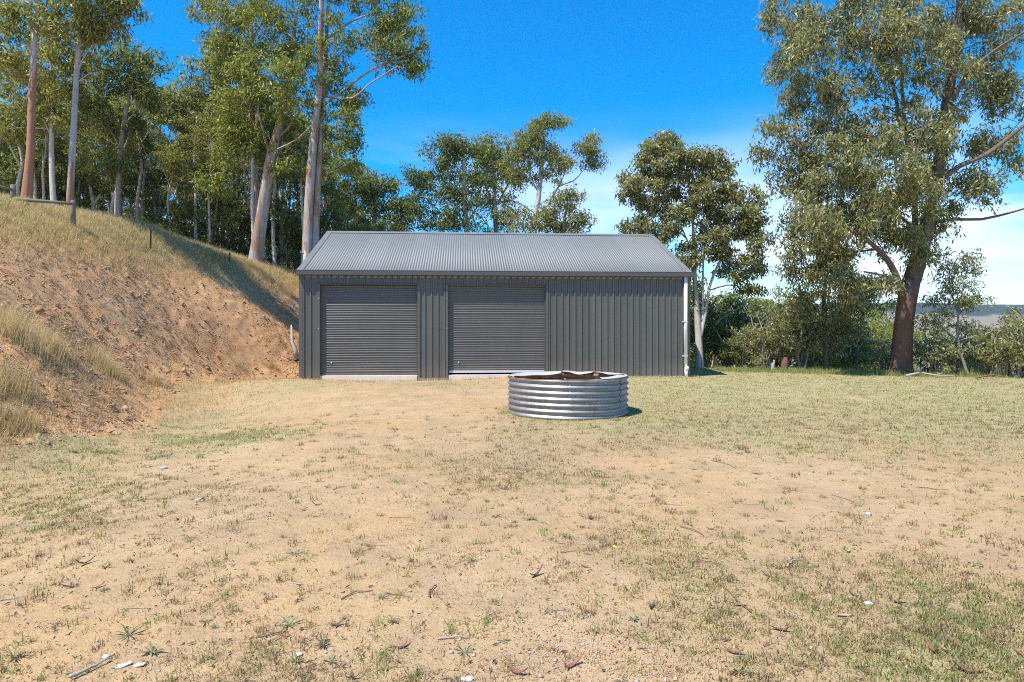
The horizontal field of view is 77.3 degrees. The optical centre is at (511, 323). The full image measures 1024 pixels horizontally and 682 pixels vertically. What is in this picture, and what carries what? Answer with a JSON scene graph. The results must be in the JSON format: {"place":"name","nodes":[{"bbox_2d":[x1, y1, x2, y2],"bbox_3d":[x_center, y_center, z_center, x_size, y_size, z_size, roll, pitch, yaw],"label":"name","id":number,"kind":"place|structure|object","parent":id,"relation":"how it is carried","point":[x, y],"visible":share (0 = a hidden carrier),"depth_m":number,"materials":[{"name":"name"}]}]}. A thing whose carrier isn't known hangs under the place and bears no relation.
{"place":"outdoors","nodes":[
{"label":"outdoors","id":0,"kind":"place"},
{"bbox_2d":[0,204,1023,681],"bbox_3d":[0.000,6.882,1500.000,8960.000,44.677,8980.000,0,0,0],"label":"ground","id":1,"kind":"structure","parent":0,"point":[370,506],"depth_m":5.33,"materials":[{"name":"soil"}]},
{"bbox_2d":[0,134,21,192],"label":"forest tree","id":2,"kind":"object","parent":1,"relation":"on","point":[3,156],"visible":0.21,"depth_m":29.25,"materials":[{"name":"green plant"}]},
{"bbox_2d":[0,86,46,196],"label":"forest tree","id":3,"kind":"object","parent":1,"relation":"on","point":[21,170],"visible":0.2,"depth_m":27.52,"materials":[{"name":"green plant"}]},
{"bbox_2d":[0,394,58,439],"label":"grass tussock","id":4,"kind":"object","parent":1,"relation":"on","point":[14,420],"depth_m":8.97,"materials":[{"name":"plant"}]},
{"bbox_2d":[0,132,64,201],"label":"forest tree","id":5,"kind":"object","parent":1,"relation":"on","point":[14,170],"visible":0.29,"depth_m":28.70,"materials":[{"name":"green plant"}]},
{"bbox_2d":[0,293,66,371],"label":"grass tussock","id":6,"kind":"object","parent":1,"relation":"on","point":[17,331],"depth_m":10.95,"materials":[{"name":"plant"}]},
{"bbox_2d":[0,350,71,412],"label":"grass tussock","id":7,"kind":"object","parent":1,"relation":"on","point":[18,382],"depth_m":9.62,"materials":[{"name":"plant"}]},
{"bbox_2d":[1,65,70,198],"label":"forest tree","id":8,"kind":"object","parent":1,"relation":"on","point":[35,181],"visible":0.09,"depth_m":28.43,"materials":[{"name":"green plant"}]},
{"bbox_2d":[0,184,75,225],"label":"timber fence","id":9,"kind":"object","parent":1,"relation":"on","point":[12,190],"visible":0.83,"depth_m":18.78,"materials":[{"name":"wood"}]},
{"bbox_2d":[0,0,79,198],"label":"gum tree","id":10,"kind":"object","parent":1,"relation":"on","point":[11,13],"visible":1,"depth_m":20.44,"materials":[{"name":"green plant"}]},
{"bbox_2d":[19,108,66,199],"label":"forest tree","id":11,"kind":"object","parent":1,"relation":"on","point":[45,146],"visible":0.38,"depth_m":28.23,"materials":[{"name":"green plant"}]},
{"bbox_2d":[0,142,105,209],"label":"forest tree","id":12,"kind":"object","parent":1,"relation":"on","point":[65,170],"visible":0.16,"depth_m":29.63,"materials":[{"name":"green plant"}]},
{"bbox_2d":[21,315,84,370],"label":"grass tussock","id":13,"kind":"object","parent":1,"relation":"on","point":[56,346],"depth_m":11.93,"materials":[{"name":"plant"}]},
{"bbox_2d":[0,13,112,203],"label":"gum tree","id":14,"kind":"object","parent":1,"relation":"on","point":[47,98],"visible":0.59,"depth_m":24.89,"materials":[{"name":"green plant"}]},
{"bbox_2d":[37,142,114,209],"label":"forest tree","id":15,"kind":"object","parent":1,"relation":"on","point":[80,178],"visible":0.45,"depth_m":29.34,"materials":[{"name":"green plant"}]},
{"bbox_2d":[44,0,153,207],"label":"gum tree","id":16,"kind":"object","parent":1,"relation":"on","point":[90,28],"visible":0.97,"depth_m":21.41,"materials":[{"name":"green plant"}]},
{"bbox_2d":[54,112,148,210],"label":"forest tree","id":17,"kind":"object","parent":1,"relation":"on","point":[94,201],"visible":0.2,"depth_m":29.52,"materials":[{"name":"green plant"}]},
{"bbox_2d":[80,339,135,383],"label":"grass tussock","id":18,"kind":"object","parent":1,"relation":"on","point":[109,367],"depth_m":13.53,"materials":[{"name":"plant"}]},
{"bbox_2d":[78,102,142,214],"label":"forest tree","id":19,"kind":"object","parent":1,"relation":"on","point":[124,180],"visible":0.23,"depth_m":29.35,"materials":[{"name":"green plant"}]},
{"bbox_2d":[77,92,154,213],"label":"forest tree","id":20,"kind":"object","parent":1,"relation":"on","point":[118,110],"visible":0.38,"depth_m":28.50,"materials":[{"name":"green plant"}]},
{"bbox_2d":[57,33,177,216],"bbox_3d":[-16.678,-7.498,27.054,4.663,9.243,2.815,0,0,0],"label":"gum tree","id":21,"kind":"object","parent":1,"relation":"on","point":[138,61],"visible":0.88,"depth_m":26.86,"materials":[{"name":"green plant"}]},
{"bbox_2d":[112,75,160,221],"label":"forest tree","id":22,"kind":"object","parent":1,"relation":"on","point":[144,172],"visible":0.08,"depth_m":32.16,"materials":[{"name":"green plant"}]},
{"bbox_2d":[107,81,170,220],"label":"forest tree","id":23,"kind":"object","parent":1,"relation":"on","point":[151,118],"visible":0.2,"depth_m":30.88,"materials":[{"name":"green plant"}]},
{"bbox_2d":[102,133,180,219],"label":"forest tree","id":24,"kind":"object","parent":1,"relation":"on","point":[161,197],"visible":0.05,"depth_m":34.59,"materials":[{"name":"green plant"}]},
{"bbox_2d":[0,192,298,325],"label":"crest grass","id":25,"kind":"structure","parent":1,"relation":"on","point":[50,216],"depth_m":20.30,"materials":[{"name":"beige plant"}]},
{"bbox_2d":[0,217,298,482],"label":"embankment","id":26,"kind":"structure","parent":1,"relation":"on","point":[201,383],"depth_m":12.86,"materials":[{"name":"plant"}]},
{"bbox_2d":[0,216,298,451],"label":"earth clods","id":27,"kind":"object","parent":1,"relation":"on","point":[40,309],"visible":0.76,"depth_m":16.46,"materials":[{"name":"soil"}]},
{"bbox_2d":[0,193,298,454],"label":"dry grass","id":28,"kind":"structure","parent":1,"relation":"on","point":[77,210],"depth_m":20.46,"materials":[{"name":"plant"}]},
{"bbox_2d":[0,199,298,448],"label":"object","id":29,"kind":"object","parent":1,"relation":"on","point":[97,415],"visible":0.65,"depth_m":15.29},
{"bbox_2d":[0,202,298,445],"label":"bank litter","id":30,"kind":"object","parent":1,"relation":"on","point":[93,397],"visible":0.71,"depth_m":14.81,"materials":[{"name":"plant"}]},
{"bbox_2d":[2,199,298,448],"bbox_3d":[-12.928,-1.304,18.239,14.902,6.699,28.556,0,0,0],"label":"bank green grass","id":31,"kind":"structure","parent":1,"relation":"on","point":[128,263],"depth_m":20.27,"materials":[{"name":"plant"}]},
{"bbox_2d":[108,133,203,229],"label":"forest tree","id":32,"kind":"object","parent":1,"relation":"on","point":[148,141],"visible":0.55,"depth_m":31.95,"materials":[{"name":"green plant"}]},
{"bbox_2d":[144,366,167,387],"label":"grass tussock","id":33,"kind":"object","parent":1,"relation":"on","point":[158,380],"depth_m":15.57,"materials":[{"name":"plant"}]},
{"bbox_2d":[134,86,183,212],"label":"forest tree","id":34,"kind":"object","parent":1,"relation":"on","point":[162,138],"visible":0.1,"depth_m":33.67,"materials":[{"name":"green plant"}]},
{"bbox_2d":[145,142,187,232],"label":"forest tree","id":35,"kind":"object","parent":1,"relation":"on","point":[167,156],"visible":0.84,"depth_m":30.09,"materials":[{"name":"green plant"}]},
{"bbox_2d":[154,127,193,235],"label":"forest tree","id":36,"kind":"object","parent":1,"relation":"on","point":[181,150],"visible":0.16,"depth_m":31.12,"materials":[{"name":"green plant"}]},
{"bbox_2d":[151,212,220,241],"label":"forest tree","id":37,"kind":"object","parent":1,"relation":"on","point":[181,226],"visible":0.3,"depth_m":30.07,"materials":[{"name":"green plant"}]},
{"bbox_2d":[168,110,223,239],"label":"forest tree","id":38,"kind":"object","parent":1,"relation":"on","point":[202,153],"visible":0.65,"depth_m":29.62,"materials":[{"name":"green plant"}]},
{"bbox_2d":[154,0,259,247],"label":"gum tree","id":39,"kind":"object","parent":1,"relation":"on","point":[189,96],"visible":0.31,"depth_m":30.52,"materials":[{"name":"green plant"}]},
{"bbox_2d":[163,156,250,251],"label":"forest tree","id":40,"kind":"object","parent":1,"relation":"on","point":[234,215],"visible":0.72,"depth_m":29.22,"materials":[{"name":"green plant"}]},
{"bbox_2d":[187,99,227,245],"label":"forest tree","id":41,"kind":"object","parent":1,"relation":"on","point":[207,121],"visible":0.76,"depth_m":28.66,"materials":[{"name":"green plant"}]},
{"bbox_2d":[195,75,242,249],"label":"forest tree","id":42,"kind":"object","parent":1,"relation":"on","point":[211,95],"visible":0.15,"depth_m":30.59,"materials":[{"name":"green plant"}]},
{"bbox_2d":[182,165,286,253],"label":"forest tree","id":43,"kind":"object","parent":1,"relation":"on","point":[219,209],"visible":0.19,"depth_m":30.75,"materials":[{"name":"green plant"}]},
{"bbox_2d":[207,44,268,253],"bbox_3d":[-13.218,-7.927,31.316,2.992,11.520,2.144,0,0,17],"label":"forest tree","id":44,"kind":"object","parent":1,"relation":"on","point":[213,88],"visible":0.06,"depth_m":31.16,"materials":[{"name":"green plant"}]},
{"bbox_2d":[188,0,305,216],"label":"gum tree","id":45,"kind":"object","parent":1,"relation":"on","point":[222,9],"visible":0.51,"depth_m":28.42,"materials":[{"name":"green plant"}]},
{"bbox_2d":[220,47,279,239],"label":"forest tree","id":46,"kind":"object","parent":1,"relation":"on","point":[250,157],"visible":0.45,"depth_m":27.44,"materials":[{"name":"green plant"}]},
{"bbox_2d":[188,7,317,262],"bbox_3d":[-10.990,-7.870,27.684,5.882,11.220,3.467,0,0,0],"label":"gum tree","id":47,"kind":"object","parent":1,"relation":"on","point":[249,137],"visible":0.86,"depth_m":27.27,"materials":[{"name":"green plant"}]},
{"bbox_2d":[222,121,289,212],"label":"forest tree","id":48,"kind":"object","parent":1,"relation":"on","point":[246,195],"visible":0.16,"depth_m":29.79,"materials":[{"name":"green plant"}]},
{"bbox_2d":[232,202,287,263],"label":"forest tree","id":49,"kind":"object","parent":1,"relation":"on","point":[244,229],"visible":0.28,"depth_m":30.74,"materials":[{"name":"green plant"}]},
{"bbox_2d":[224,92,301,262],"bbox_3d":[-11.514,-6.378,29.566,3.777,8.612,2.706,0,0,-24],"label":"forest tree","id":50,"kind":"object","parent":1,"relation":"on","point":[291,137],"visible":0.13,"depth_m":29.63,"materials":[{"name":"green plant"}]},
{"bbox_2d":[247,94,303,264],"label":"forest tree","id":51,"kind":"object","parent":1,"relation":"on","point":[292,129],"visible":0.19,"depth_m":29.35,"materials":[{"name":"green plant"}]},
{"bbox_2d":[246,170,305,266],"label":"forest tree","id":52,"kind":"object","parent":1,"relation":"on","point":[291,218],"visible":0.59,"depth_m":30.60,"materials":[{"name":"green plant"}]},
{"bbox_2d":[275,99,309,269],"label":"forest tree","id":53,"kind":"object","parent":1,"relation":"on","point":[289,266],"visible":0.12,"depth_m":33.56,"materials":[{"name":"green plant"}]},
{"bbox_2d":[277,123,330,263],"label":"forest tree","id":54,"kind":"object","parent":1,"relation":"on","point":[298,147],"visible":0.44,"depth_m":28.98,"materials":[{"name":"green plant"}]},
{"bbox_2d":[283,179,361,267],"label":"forest tree","id":55,"kind":"object","parent":1,"relation":"on","point":[337,218],"visible":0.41,"depth_m":32.01,"materials":[{"name":"green plant"}]},
{"bbox_2d":[301,122,345,197],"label":"forest tree","id":56,"kind":"object","parent":1,"relation":"on","point":[328,146],"visible":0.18,"depth_m":34.64,"materials":[{"name":"green plant"}]},
{"bbox_2d":[298,155,353,233],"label":"forest tree","id":57,"kind":"object","parent":1,"relation":"on","point":[330,177],"visible":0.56,"depth_m":32.72,"materials":[{"name":"green plant"}]},
{"bbox_2d":[224,0,434,260],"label":"gum tree","id":58,"kind":"object","parent":1,"relation":"on","point":[351,102],"visible":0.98,"depth_m":26.86,"materials":[{"name":"green plant"}]},
{"bbox_2d":[319,201,379,240],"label":"forest tree","id":59,"kind":"object","parent":1,"relation":"on","point":[359,214],"visible":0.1,"depth_m":37.09,"materials":[{"name":"green plant"}]},
{"bbox_2d":[321,168,429,237],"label":"gum tree","id":60,"kind":"object","parent":1,"relation":"on","point":[370,190],"visible":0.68,"depth_m":35.79,"materials":[{"name":"green plant"}]},
{"bbox_2d":[388,129,500,232],"bbox_3d":[-3.803,-5.278,36.055,6.338,11.250,3.301,0,0,0],"label":"gum tree","id":61,"kind":"object","parent":1,"relation":"on","point":[457,149],"visible":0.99,"depth_m":35.75,"materials":[{"name":"green plant"}]},
{"bbox_2d":[296,231,693,380],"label":"metal shed","id":62,"kind":"structure","parent":1,"relation":"on","point":[386,305],"depth_m":18.74,"materials":[{"name":"paint"}]},
{"bbox_2d":[317,283,419,377],"bbox_3d":[-4.099,0.184,18.378,2.900,2.733,0.166,0,0,-4],"label":"roller door","id":63,"kind":"structure","parent":62,"relation":"in","point":[363,329],"depth_m":18.41,"materials":[{"name":"paint"}]},
{"bbox_2d":[446,282,547,377],"bbox_3d":[-0.437,0.161,18.647,2.990,2.778,0.166,0,0,-4],"label":"roller door","id":64,"kind":"structure","parent":62,"relation":"in","point":[491,328],"depth_m":18.68,"materials":[{"name":"paint"}]},
{"bbox_2d":[286,374,703,381],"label":"concrete slab","id":65,"kind":"structure","parent":1,"relation":"on","point":[427,379],"depth_m":18.35,"materials":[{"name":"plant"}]},
{"bbox_2d":[456,130,535,232],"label":"gum tree","id":66,"kind":"object","parent":1,"relation":"on","point":[491,166],"visible":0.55,"depth_m":37.84,"materials":[{"name":"green plant"}]},
{"bbox_2d":[0,213,1023,681],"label":"dry grass","id":67,"kind":"structure","parent":1,"relation":"on","point":[692,557],"depth_m":4.40,"materials":[{"name":"plant"}]},
{"bbox_2d":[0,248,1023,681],"bbox_3d":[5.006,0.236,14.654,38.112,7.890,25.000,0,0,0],"label":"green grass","id":68,"kind":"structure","parent":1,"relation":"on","point":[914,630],"depth_m":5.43,"materials":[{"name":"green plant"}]},
{"bbox_2d":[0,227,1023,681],"bbox_3d":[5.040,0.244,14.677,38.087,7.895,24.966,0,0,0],"label":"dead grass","id":69,"kind":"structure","parent":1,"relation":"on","point":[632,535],"depth_m":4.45,"materials":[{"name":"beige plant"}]},
{"bbox_2d":[0,406,1023,681],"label":"dead tufts","id":70,"kind":"object","parent":1,"relation":"on","point":[598,516],"visible":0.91,"depth_m":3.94,"materials":[{"name":"beige plant"}]},
{"bbox_2d":[0,407,1023,681],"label":"green tufts","id":71,"kind":"object","parent":1,"relation":"on","point":[484,623],"visible":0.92,"depth_m":4.11,"materials":[{"name":"green plant"}]},
{"bbox_2d":[0,297,1023,681],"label":"pebbles","id":72,"kind":"object","parent":1,"relation":"on","point":[500,565],"visible":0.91,"depth_m":3.99,"materials":[{"name":"beige stone"}]},
{"bbox_2d":[0,241,1023,681],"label":"leaf litter","id":73,"kind":"object","parent":1,"relation":"on","point":[486,557],"visible":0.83,"depth_m":4.03,"materials":[{"name":"plant"}]},
{"bbox_2d":[491,182,597,233],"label":"gum tree","id":74,"kind":"object","parent":1,"relation":"on","point":[548,217],"visible":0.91,"depth_m":33.78,"materials":[{"name":"green plant"}]},
{"bbox_2d":[492,110,611,232],"bbox_3d":[2.364,-5.413,37.028,7.190,13.757,2.641,0,0,0],"label":"gum tree","id":75,"kind":"object","parent":1,"relation":"on","point":[536,142],"visible":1,"depth_m":36.84,"materials":[{"name":"green plant"}]},
{"bbox_2d":[507,371,628,420],"bbox_3d":[1.008,1.262,11.600,2.183,0.755,2.144,0,0,0],"label":"tank ring","id":76,"kind":"object","parent":1,"relation":"on","point":[569,395],"visible":0.94,"depth_m":10.71,"materials":[{"name":"metal"}]},
{"bbox_2d":[432,576,772,681],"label":"gravel","id":77,"kind":"structure","parent":1,"relation":"on","point":[595,656],"depth_m":3.11,"materials":[{"name":"gravel"}]},
{"bbox_2d":[613,126,777,368],"bbox_3d":[6.810,-2.610,23.418,6.199,9.175,2.238,0,0,0],"label":"gum tree","id":78,"kind":"object","parent":1,"relation":"on","point":[666,149],"visible":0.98,"depth_m":23.25,"materials":[{"name":"green plant"}]},
{"bbox_2d":[690,291,755,366],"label":"bush","id":79,"kind":"object","parent":1,"relation":"on","point":[714,360],"visible":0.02,"depth_m":29.60,"materials":[{"name":"green plant"}]},
{"bbox_2d":[690,294,762,366],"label":"bush","id":80,"kind":"object","parent":1,"relation":"on","point":[713,329],"visible":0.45,"depth_m":25.32,"materials":[{"name":"green plant"}]},
{"bbox_2d":[690,273,769,366],"bbox_3d":[8.395,0.168,26.875,5.339,4.632,3.645,0,0,4],"label":"bush","id":81,"kind":"object","parent":1,"relation":"on","point":[719,304],"visible":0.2,"depth_m":26.37,"materials":[{"name":"green plant"}]},
{"bbox_2d":[691,295,779,367],"bbox_3d":[9.766,0.673,27.125,4.430,3.843,3.024,0,0,12],"label":"bush","id":82,"kind":"object","parent":1,"relation":"on","point":[755,307],"visible":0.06,"depth_m":26.82,"materials":[{"name":"green plant"}]},
{"bbox_2d":[716,322,755,368],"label":"bush","id":83,"kind":"object","parent":1,"relation":"on","point":[730,352],"visible":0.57,"depth_m":24.24,"materials":[{"name":"green plant"}]},
{"bbox_2d":[733,311,780,367],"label":"bush","id":84,"kind":"object","parent":1,"relation":"on","point":[754,347],"visible":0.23,"depth_m":23.80,"materials":[{"name":"green plant"}]},
{"bbox_2d":[726,300,807,367],"bbox_3d":[9.001,0.572,22.561,2.970,2.791,2.153,0,0,-8],"label":"bush","id":85,"kind":"object","parent":1,"relation":"on","point":[760,336],"visible":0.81,"depth_m":22.37,"materials":[{"name":"green plant"}]},
{"bbox_2d":[738,298,823,367],"bbox_3d":[9.954,0.534,23.441,3.284,3.086,2.380,0,0,21],"label":"bush","id":86,"kind":"object","parent":1,"relation":"on","point":[779,358],"visible":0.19,"depth_m":23.28,"materials":[{"name":"green plant"}]},
{"bbox_2d":[750,295,851,370],"bbox_3d":[10.328,0.467,22.933,3.435,3.228,2.490,0,0,9],"label":"bush","id":87,"kind":"object","parent":1,"relation":"on","point":[800,361],"visible":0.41,"depth_m":22.71,"materials":[{"name":"green plant"}]},
{"bbox_2d":[765,299,871,369],"bbox_3d":[11.807,0.612,24.893,4.248,3.685,2.900,0,0,6],"label":"bush","id":88,"kind":"object","parent":1,"relation":"on","point":[777,362],"visible":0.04,"depth_m":24.63,"materials":[{"name":"green plant"}]},
{"bbox_2d":[763,245,896,370],"bbox_3d":[11.154,-0.642,22.231,4.636,5.340,2.098,0,0,0],"label":"bush","id":89,"kind":"object","parent":1,"relation":"on","point":[847,325],"visible":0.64,"depth_m":22.06,"materials":[{"name":"green plant"}]},
{"bbox_2d":[792,311,891,370],"bbox_3d":[13.280,1.046,25.936,3.801,3.571,2.755,0,0,27],"label":"bush","id":90,"kind":"object","parent":1,"relation":"on","point":[884,340],"visible":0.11,"depth_m":25.47,"materials":[{"name":"green plant"}]},
{"bbox_2d":[823,328,881,369],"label":"bush","id":91,"kind":"object","parent":1,"relation":"on","point":[858,349],"visible":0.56,"depth_m":23.44,"materials":[{"name":"green plant"}]},
{"bbox_2d":[854,339,891,371],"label":"bush","id":92,"kind":"object","parent":1,"relation":"on","point":[885,356],"visible":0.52,"depth_m":22.57,"materials":[{"name":"green plant"}]},
{"bbox_2d":[849,322,915,370],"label":"bush","id":93,"kind":"object","parent":1,"relation":"on","point":[879,332],"visible":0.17,"depth_m":28.31,"materials":[{"name":"green plant"}]},
{"bbox_2d":[743,0,1023,374],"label":"gum tree","id":94,"kind":"object","parent":1,"relation":"on","point":[872,208],"visible":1,"depth_m":20.16,"materials":[{"name":"green plant"}]},
{"bbox_2d":[862,299,917,367],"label":"forest tree","id":95,"kind":"object","parent":1,"relation":"on","point":[889,322],"visible":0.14,"depth_m":47.53,"materials":[{"name":"green plant"}]},
{"bbox_2d":[913,325,931,370],"bbox_3d":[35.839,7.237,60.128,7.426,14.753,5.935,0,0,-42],"label":"bush","id":96,"kind":"object","parent":1,"relation":"on","point":[916,336],"visible":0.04,"depth_m":59.01,"materials":[{"name":"green plant"}]},
{"bbox_2d":[913,339,951,371],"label":"bush","id":97,"kind":"object","parent":1,"relation":"on","point":[925,368],"visible":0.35,"depth_m":21.43,"materials":[{"name":"green plant"}]},
{"bbox_2d":[912,317,968,374],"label":"bush","id":98,"kind":"object","parent":1,"relation":"on","point":[937,354],"visible":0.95,"depth_m":19.98,"materials":[{"name":"green plant"}]},
{"bbox_2d":[911,247,1004,375],"bbox_3d":[13.921,-0.197,19.976,3.044,4.401,1.589,0,0,0],"label":"sapling","id":99,"kind":"object","parent":1,"relation":"on","point":[965,302],"visible":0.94,"depth_m":19.97,"materials":[{"name":"green plant"}]},
{"bbox_2d":[928,336,987,374],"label":"bush","id":100,"kind":"object","parent":1,"relation":"on","point":[957,363],"visible":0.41,"depth_m":20.33,"materials":[{"name":"green plant"}]},
{"bbox_2d":[964,326,1014,374],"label":"bush","id":101,"kind":"object","parent":1,"relation":"on","point":[989,360],"visible":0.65,"depth_m":19.68,"materials":[{"name":"green plant"}]},
{"bbox_2d":[963,316,1023,376],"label":"bush","id":102,"kind":"object","parent":1,"relation":"on","point":[1008,366],"visible":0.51,"depth_m":19.58,"materials":[{"name":"green plant"}]},
{"bbox_2d":[975,305,1023,370],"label":"bush","id":103,"kind":"object","parent":1,"relation":"on","point":[1015,310],"visible":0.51,"depth_m":19.55,"materials":[{"name":"green plant"}]},
{"bbox_2d":[983,315,1023,377],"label":"bush","id":104,"kind":"object","parent":1,"relation":"on","point":[1020,362],"visible":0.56,"depth_m":18.94,"materials":[{"name":"green plant"}]},
{"bbox_2d":[983,314,1023,367],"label":"bush","id":105,"kind":"object","parent":1,"relation":"on","point":[1015,343],"visible":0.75,"depth_m":18.80,"materials":[{"name":"green plant"}]},
{"bbox_2d":[0,0,1023,304],"label":"sky","id":106,"kind":"structure","parent":0,"point":[627,70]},
{"bbox_2d":[708,364,1023,377],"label":"edge grass","id":107,"kind":"structure","parent":0,"point":[745,368],"depth_m":20.41,"materials":[{"name":"plant"}]},
{"bbox_2d":[717,303,1023,336],"bbox_3d":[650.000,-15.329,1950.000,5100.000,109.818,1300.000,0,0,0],"label":"hill","id":108,"kind":"structure","parent":0,"point":[987,317],"depth_m":1537.97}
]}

